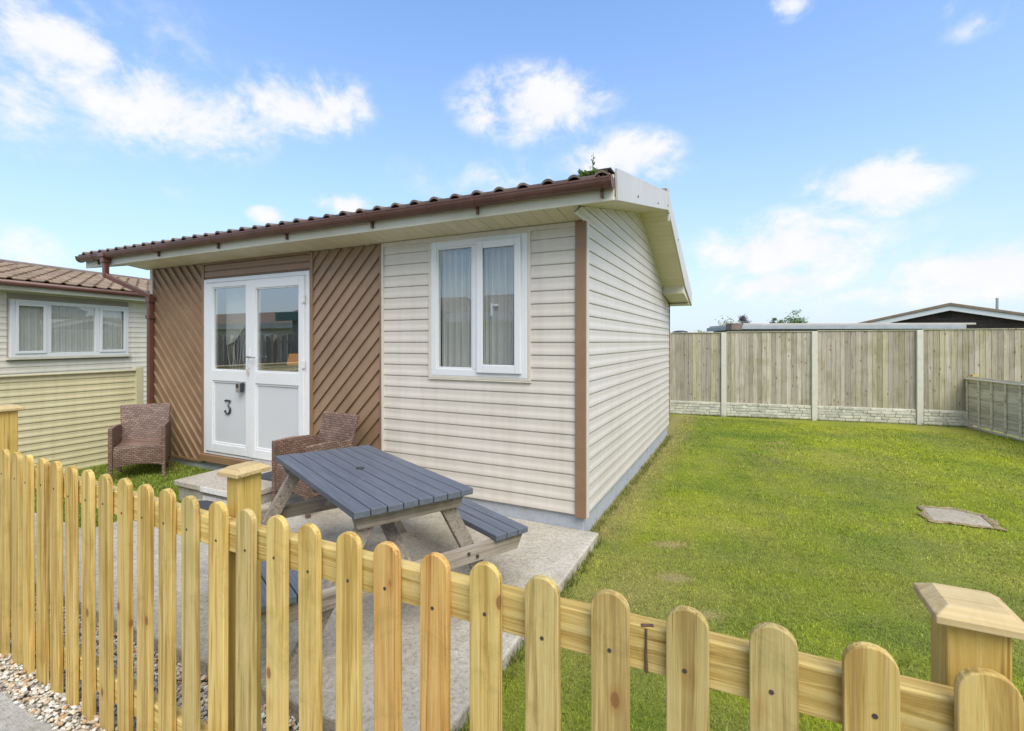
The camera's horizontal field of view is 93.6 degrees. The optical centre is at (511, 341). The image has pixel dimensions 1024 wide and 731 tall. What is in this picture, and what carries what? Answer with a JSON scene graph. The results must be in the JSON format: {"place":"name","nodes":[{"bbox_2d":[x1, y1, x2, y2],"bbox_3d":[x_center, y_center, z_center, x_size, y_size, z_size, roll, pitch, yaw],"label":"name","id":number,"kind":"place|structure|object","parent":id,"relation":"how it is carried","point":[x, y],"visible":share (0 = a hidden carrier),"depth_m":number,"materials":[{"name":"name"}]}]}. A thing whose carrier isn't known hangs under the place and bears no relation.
{"place":"outdoors","nodes":[
{"label":"outdoors","id":0,"kind":"place"},
{"bbox_2d":[0,690,58,730],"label":"path","id":1,"kind":"structure","parent":0,"point":[14,717],"depth_m":2.09,"materials":[{"name":"concrete"}]},
{"bbox_2d":[34,460,216,527],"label":"side lawn","id":2,"kind":"structure","parent":0,"point":[156,495],"depth_m":5.79,"materials":[{"name":"green plant"}]},
{"bbox_2d":[108,402,170,476],"bbox_3d":[-4.523,1.209,5.877,0.542,0.832,0.593,0,0,-29],"label":"wicker armchair","id":3,"kind":"object","parent":2,"relation":"on","point":[140,434],"visible":0.89,"depth_m":5.90,"materials":[{"name":"brown wicker"}]},
{"bbox_2d":[0,595,298,730],"bbox_3d":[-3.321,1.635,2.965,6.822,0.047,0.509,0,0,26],"label":"gravel","id":4,"kind":"structure","parent":0,"point":[17,694],"depth_m":2.21,"materials":[{"name":"grey gravel"}]},
{"bbox_2d":[0,404,1023,730],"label":"picket fence","id":5,"kind":"object","parent":4,"relation":"on","point":[774,676],"visible":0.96,"depth_m":1.40,"materials":[{"name":"wood"}]},
{"bbox_2d":[35,493,597,730],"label":"patio","id":6,"kind":"structure","parent":0,"point":[557,554],"depth_m":2.90,"materials":[{"name":"concrete"}]},
{"bbox_2d":[198,500,212,510],"bbox_3d":[-2.912,1.542,4.501,0.425,0.014,0.272,0,0,26],"label":"door mat","id":7,"kind":"object","parent":6,"relation":"on","point":[204,504],"depth_m":4.53,"materials":[{"name":"rubber"}]},
{"bbox_2d":[174,461,293,505],"bbox_3d":[-2.738,1.509,5.022,1.080,0.218,0.910,0,0,26],"label":"doorstep","id":8,"kind":"object","parent":6,"relation":"on","point":[210,486],"visible":0.29,"depth_m":4.74,"materials":[{"name":"concrete"}]},
{"bbox_2d":[261,471,271,480],"bbox_3d":[-2.401,1.393,5.053,0.400,0.012,0.440,0,0,26],"label":"door mat","id":9,"kind":"object","parent":8,"relation":"on","point":[266,476],"depth_m":4.94,"materials":[{"name":"rubber"}]},
{"bbox_2d":[271,411,359,518],"bbox_3d":[-1.863,1.134,4.591,0.542,0.832,0.593,0,0,32],"label":"wicker armchair","id":10,"kind":"object","parent":6,"relation":"on","point":[337,430],"visible":0.41,"depth_m":4.64,"materials":[{"name":"brown wicker"}]},
{"bbox_2d":[261,445,527,681],"bbox_3d":[-0.953,1.193,3.058,1.518,0.766,1.475,2,-1,-39],"label":"picnic table","id":11,"kind":"object","parent":6,"relation":"on","point":[366,488],"visible":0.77,"depth_m":2.79,"materials":[{"name":"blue wood"}]},
{"bbox_2d":[0,0,1023,333],"label":"sky","id":12,"kind":"structure","parent":0,"point":[832,161],"materials":[{"name":"blue"}]},
{"bbox_2d":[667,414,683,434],"bbox_3d":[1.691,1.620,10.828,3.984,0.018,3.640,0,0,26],"label":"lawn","id":13,"kind":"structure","parent":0,"point":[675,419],"depth_m":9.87,"materials":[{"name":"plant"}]},
{"bbox_2d":[455,411,1023,730],"bbox_3d":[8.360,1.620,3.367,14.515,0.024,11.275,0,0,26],"label":"lawn","id":14,"kind":"structure","parent":0,"point":[682,577],"depth_m":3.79,"materials":[{"name":"green plant"}]},
{"bbox_2d":[918,505,1006,530],"bbox_3d":[4.097,1.621,4.443,0.586,0.046,0.582,0,0,24],"label":"drain cover","id":15,"kind":"object","parent":14,"relation":"on","point":[933,514],"visible":0.96,"depth_m":4.40,"materials":[{"name":"concrete"}]},
{"bbox_2d":[964,375,1023,441],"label":"side fence","id":16,"kind":"object","parent":14,"relation":"on","point":[995,405],"visible":1,"depth_m":8.37,"materials":[{"name":"grey wood"}]},
{"bbox_3d":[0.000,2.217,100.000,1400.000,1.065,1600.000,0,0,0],"label":"ground","id":17,"kind":"structure","parent":0,"visible":0},
{"bbox_2d":[0,367,142,471],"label":"boundary fence","id":18,"kind":"object","parent":17,"relation":"on","point":[65,419],"visible":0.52,"depth_m":6.01,"materials":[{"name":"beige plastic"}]},
{"bbox_2d":[0,259,149,403],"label":"bungalow","id":19,"kind":"object","parent":17,"relation":"on","point":[54,319],"visible":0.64,"depth_m":9.43,"materials":[{"name":"paint"}]},
{"bbox_2d":[6,299,131,359],"bbox_3d":[-8.573,-0.212,9.433,0.083,1.075,2.167,0,0,13],"label":"window","id":20,"kind":"structure","parent":19,"relation":"in","point":[36,329],"depth_m":9.27,"materials":[{"name":"white plastic"}]},
{"bbox_2d":[75,167,691,530],"bbox_3d":[-1.409,-0.095,7.577,7.500,3.550,5.732,0,0,26],"label":"chalet","id":21,"kind":"object","parent":17,"relation":"on","point":[505,352],"visible":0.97,"depth_m":4.75,"materials":[{"name":"brown timber cladding"},{"name":"pale siding"},{"name":"brown tile"}]},
{"bbox_2d":[204,270,309,462],"bbox_3d":[-3.029,0.312,5.721,1.855,2.185,0.299,0,0,26],"label":"door","id":22,"kind":"structure","parent":21,"relation":"in","point":[250,408],"depth_m":5.65,"materials":[{"name":"white plastic"}]},
{"bbox_2d":[428,231,530,382],"bbox_3d":[-0.293,-0.302,4.406,1.064,1.320,0.172,0,0,26],"label":"window","id":23,"kind":"structure","parent":21,"relation":"in","point":[486,280],"depth_m":4.39,"materials":[{"name":"white plastic"}]},
{"bbox_2d":[577,153,607,176],"bbox_3d":[0.586,-1.262,3.473,0.239,0.216,0.085,0,0,26],"label":"gutter weed","id":24,"kind":"object","parent":21,"relation":"on","point":[586,173],"visible":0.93,"depth_m":3.48,"materials":[{"name":"green plant"}]},
{"bbox_2d":[697,315,744,331],"bbox_3d":[8.078,0.357,18.073,2.656,2.653,1.755,0,0,0],"label":"bush","id":25,"kind":"object","parent":17,"relation":"on","point":[726,322],"visible":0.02,"depth_m":17.61,"materials":[{"name":"green plant"}]},
{"bbox_2d":[738,315,751,322],"bbox_3d":[12.035,0.116,25.016,0.707,3.131,0.995,0,0,-22],"label":"young tree","id":26,"kind":"object","parent":17,"relation":"on","point":[742,319],"visible":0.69,"depth_m":24.91,"materials":[{"name":"green plant"}]},
{"bbox_2d":[769,318,784,322],"bbox_3d":[16.471,0.068,29.941,1.131,3.230,0.867,0,0,0],"label":"tree","id":27,"kind":"object","parent":17,"relation":"on","point":[775,319],"visible":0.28,"depth_m":29.85,"materials":[{"name":"green plant"}]},
{"bbox_2d":[782,309,807,322],"bbox_3d":[18.196,-0.195,30.853,1.798,3.754,1.947,0,0,22],"label":"tree","id":28,"kind":"object","parent":17,"relation":"on","point":[794,320],"visible":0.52,"depth_m":30.86,"materials":[{"name":"green plant"}]},
{"bbox_2d":[707,323,975,332],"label":"shed","id":29,"kind":"structure","parent":17,"relation":"on","point":[729,328],"depth_m":13.99,"materials":[{"name":"grey"}]},
{"bbox_2d":[670,328,1023,426],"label":"panel fence","id":30,"kind":"object","parent":17,"relation":"on","point":[916,377],"visible":0.61,"depth_m":9.77,"materials":[{"name":"weathered timber"},{"name":"concrete"}]},
{"bbox_2d":[859,298,1023,329],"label":"house","id":31,"kind":"structure","parent":17,"relation":"on","point":[984,317],"depth_m":21.56,"materials":[{"name":"white plastic"}]},
{"bbox_3d":[-3.320,0.939,7.219,0.800,0.850,0.400,0,0,26],"label":"sideboard","id":32,"kind":"object","parent":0,"visible":0},
{"bbox_2d":[287,354,297,371],"bbox_3d":[-3.239,0.349,7.180,0.230,0.330,0.230,0,0,26],"label":"table lamp","id":33,"kind":"object","parent":32,"relation":"on","point":[292,359],"visible":0.57,"depth_m":7.09,"materials":[{"name":"orange fabric"}]}
]}

